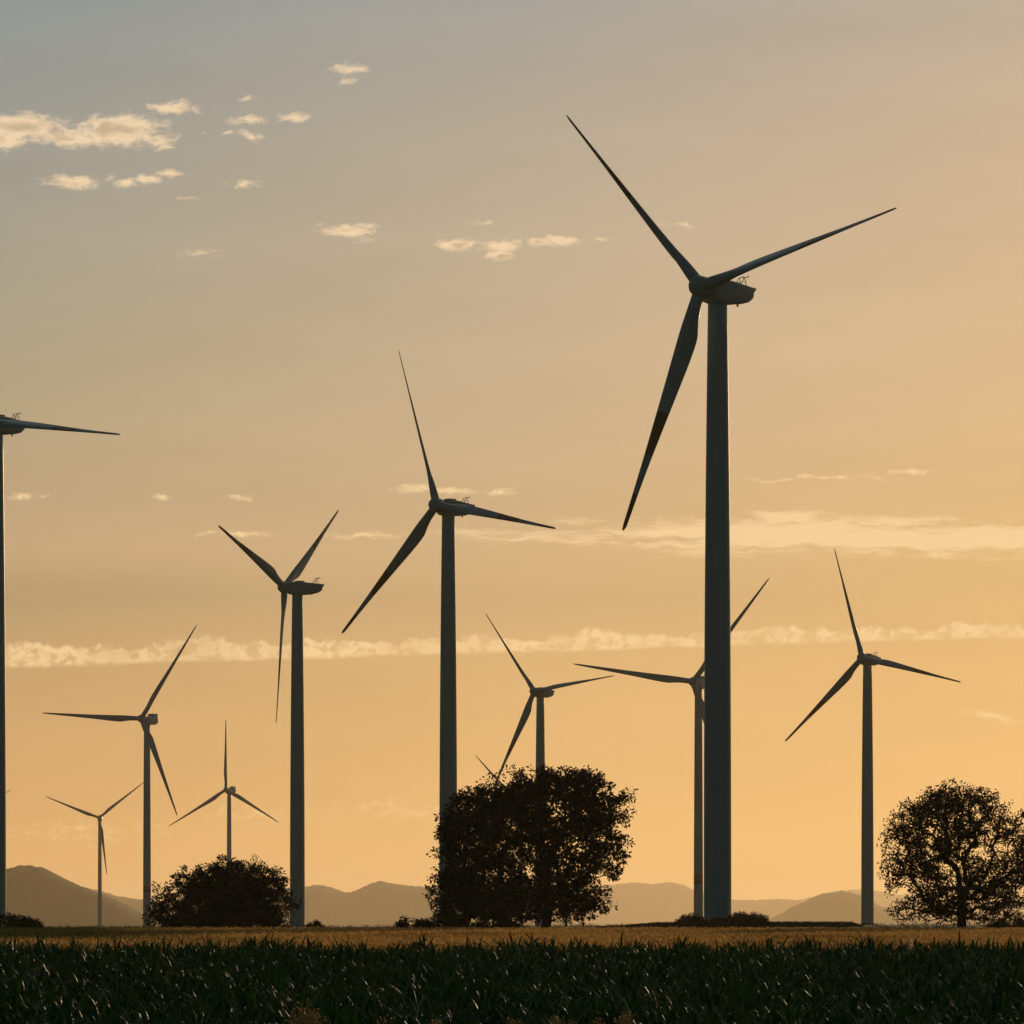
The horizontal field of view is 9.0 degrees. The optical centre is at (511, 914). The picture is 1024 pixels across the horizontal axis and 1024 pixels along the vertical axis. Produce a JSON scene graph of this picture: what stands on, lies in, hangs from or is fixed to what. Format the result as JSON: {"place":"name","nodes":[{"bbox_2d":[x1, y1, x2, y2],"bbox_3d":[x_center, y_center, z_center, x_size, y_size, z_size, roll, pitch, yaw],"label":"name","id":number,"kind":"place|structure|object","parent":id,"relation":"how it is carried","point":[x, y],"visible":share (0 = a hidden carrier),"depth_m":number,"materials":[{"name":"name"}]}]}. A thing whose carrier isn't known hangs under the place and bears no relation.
{"place":"outdoors","nodes":[
{"label":"outdoors","id":0,"kind":"place"},
{"bbox_2d":[6,865,160,926],"bbox_3d":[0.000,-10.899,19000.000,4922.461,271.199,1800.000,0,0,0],"label":"hill","id":1,"kind":"structure","parent":0,"point":[46,897],"depth_m":18617.38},
{"bbox_2d":[91,881,585,926],"bbox_3d":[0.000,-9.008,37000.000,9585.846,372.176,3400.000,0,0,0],"label":"hill","id":2,"kind":"structure","parent":0,"point":[381,903],"depth_m":36081.22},
{"bbox_2d":[3,922,1010,928],"bbox_3d":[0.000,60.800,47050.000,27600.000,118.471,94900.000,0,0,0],"label":"ground","id":3,"kind":"structure","parent":0,"point":[921,926],"depth_m":994.29,"materials":[{"name":"green plant"}]},
{"bbox_2d":[0,911,43,928],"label":"bush","id":4,"kind":"object","parent":3,"relation":"on","point":[14,920],"visible":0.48,"depth_m":639.23,"materials":[{"name":"green plant"}]},
{"bbox_2d":[0,412,119,926],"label":"wind turbine","id":5,"kind":"object","parent":3,"relation":"on","point":[12,425],"visible":0.96,"depth_m":1302.00,"materials":[{"name":"paint"}]},
{"bbox_2d":[46,782,143,926],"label":"wind turbine","id":6,"kind":"object","parent":3,"relation":"on","point":[100,835],"visible":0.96,"depth_m":6454.21,"materials":[{"name":"paint"}]},
{"bbox_2d":[44,625,196,926],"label":"wind turbine","id":7,"kind":"object","parent":3,"relation":"on","point":[144,720],"visible":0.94,"depth_m":3390.87,"materials":[{"name":"paint"}]},
{"bbox_2d":[141,853,301,927],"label":"domed tree","id":8,"kind":"object","parent":3,"relation":"on","point":[231,894],"visible":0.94,"depth_m":698.53,"materials":[{"name":"green plant"}]},
{"bbox_2d":[169,721,278,862],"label":"wind turbine","id":9,"kind":"object","parent":3,"relation":"on","point":[230,791],"visible":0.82,"depth_m":5315.89,"materials":[{"name":"paint"}]},
{"bbox_2d":[218,510,338,926],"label":"wind turbine","id":10,"kind":"object","parent":3,"relation":"on","point":[297,590],"visible":0.96,"depth_m":1819.53,"materials":[{"name":"paint"}]},
{"bbox_2d":[285,1002,326,1023],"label":"grass tuft","id":11,"kind":"object","parent":3,"relation":"on","point":[312,1020],"visible":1,"depth_m":59.97,"materials":[{"name":"plant"}]},
{"bbox_2d":[304,919,324,927],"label":"bush","id":12,"kind":"object","parent":3,"relation":"on","point":[316,923],"visible":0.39,"depth_m":899.66,"materials":[{"name":"green plant"}]},
{"bbox_2d":[393,915,410,927],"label":"bush","id":13,"kind":"object","parent":3,"relation":"on","point":[400,923],"visible":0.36,"depth_m":639.84,"materials":[{"name":"green plant"}]},
{"bbox_2d":[410,910,470,927],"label":"bush","id":14,"kind":"object","parent":3,"relation":"on","point":[435,922],"visible":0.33,"depth_m":639.39,"materials":[{"name":"green plant"}]},
{"bbox_2d":[342,350,555,914],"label":"wind turbine","id":15,"kind":"object","parent":3,"relation":"on","point":[448,510],"visible":0.88,"depth_m":1499.59,"materials":[{"name":"paint"}]},
{"bbox_2d":[423,779,524,927],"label":"broadleaf tree","id":16,"kind":"object","parent":3,"relation":"on","point":[468,893],"visible":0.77,"depth_m":606.10,"materials":[{"name":"green plant"}]},
{"bbox_2d":[470,919,526,927],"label":"bush","id":17,"kind":"object","parent":3,"relation":"on","point":[477,923],"visible":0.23,"depth_m":639.38,"materials":[{"name":"green plant"}]},
{"bbox_2d":[475,755,522,925],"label":"wind turbine","id":18,"kind":"object","parent":3,"relation":"on","point":[499,782],"visible":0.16,"depth_m":5609.67,"materials":[{"name":"paint"}]},
{"bbox_2d":[486,614,613,925],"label":"wind turbine","id":19,"kind":"object","parent":3,"relation":"on","point":[540,694],"visible":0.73,"depth_m":2519.80,"materials":[{"name":"paint"}]},
{"bbox_2d":[472,763,638,927],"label":"broadleaf tree","id":20,"kind":"object","parent":3,"relation":"on","point":[522,808],"visible":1,"depth_m":598.92,"materials":[{"name":"green plant"}]},
{"bbox_2d":[548,1014,572,1023],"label":"grass tuft","id":21,"kind":"object","parent":3,"relation":"on","point":[556,1021],"visible":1,"depth_m":60.99,"materials":[{"name":"plant"}]},
{"bbox_2d":[614,1011,635,1023],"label":"grass tuft","id":22,"kind":"object","parent":3,"relation":"on","point":[627,1018],"visible":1,"depth_m":59.98,"materials":[{"name":"plant"}]},
{"bbox_2d":[573,579,768,917],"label":"wind turbine","id":23,"kind":"object","parent":3,"relation":"on","point":[695,682],"visible":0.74,"depth_m":2887.02,"materials":[{"name":"paint"}]},
{"bbox_2d":[672,912,711,927],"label":"bush","id":24,"kind":"object","parent":3,"relation":"on","point":[693,920],"visible":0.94,"depth_m":944.25,"materials":[{"name":"green plant"}]},
{"bbox_2d":[705,916,729,926],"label":"bush","id":25,"kind":"object","parent":3,"relation":"on","point":[716,922],"visible":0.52,"depth_m":954.24,"materials":[{"name":"green plant"}]},
{"bbox_2d":[566,115,896,919],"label":"wind turbine","id":26,"kind":"object","parent":3,"relation":"on","point":[718,293],"visible":0.98,"depth_m":986.49,"materials":[{"name":"paint"}]},
{"bbox_2d":[722,910,771,927],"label":"bush","id":27,"kind":"object","parent":3,"relation":"on","point":[740,919],"visible":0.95,"depth_m":944.05,"materials":[{"name":"green plant"}]},
{"bbox_2d":[785,548,959,924],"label":"wind turbine","id":28,"kind":"object","parent":3,"relation":"on","point":[867,661],"visible":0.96,"depth_m":2183.96,"materials":[{"name":"paint"}]},
{"bbox_2d":[876,777,1023,928],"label":"broadleaf tree","id":29,"kind":"object","parent":3,"relation":"on","point":[945,842],"visible":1,"depth_m":599.25,"materials":[{"name":"green plant"}]},
{"bbox_2d":[985,916,1023,927],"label":"bush","id":30,"kind":"object","parent":3,"relation":"on","point":[1019,923],"visible":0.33,"depth_m":639.43,"materials":[{"name":"green plant"}]},
{"bbox_2d":[0,929,1023,1023],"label":"maize field","id":31,"kind":"structure","parent":0,"point":[267,981],"depth_m":115.29,"materials":[{"name":"green plant"}]},
{"bbox_2d":[0,926,1023,954],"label":"wheat field","id":32,"kind":"structure","parent":0,"point":[373,936],"depth_m":403.57,"materials":[{"name":"brown plant"}]},
{"bbox_2d":[0,0,1023,900],"label":"sky","id":33,"kind":"structure","parent":0,"point":[226,225],"materials":[{"name":"orange"}]},
{"bbox_2d":[596,921,863,927],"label":"beet field","id":34,"kind":"structure","parent":0,"point":[796,924],"depth_m":963.21,"materials":[{"name":"green plant"}]},
{"bbox_2d":[532,882,953,925],"bbox_3d":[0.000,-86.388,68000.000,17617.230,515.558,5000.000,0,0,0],"label":"hill","id":35,"kind":"structure","parent":0,"point":[637,903],"depth_m":66631.78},
{"bbox_2d":[769,890,1023,924],"bbox_3d":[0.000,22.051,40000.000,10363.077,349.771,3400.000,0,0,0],"label":"hill","id":36,"kind":"structure","parent":0,"point":[841,905],"depth_m":39188.17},
{"bbox_2d":[798,889,1023,916],"bbox_3d":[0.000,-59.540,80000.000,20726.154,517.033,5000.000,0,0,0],"label":"hill","id":37,"kind":"structure","parent":0,"point":[881,899],"depth_m":78913.12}
]}

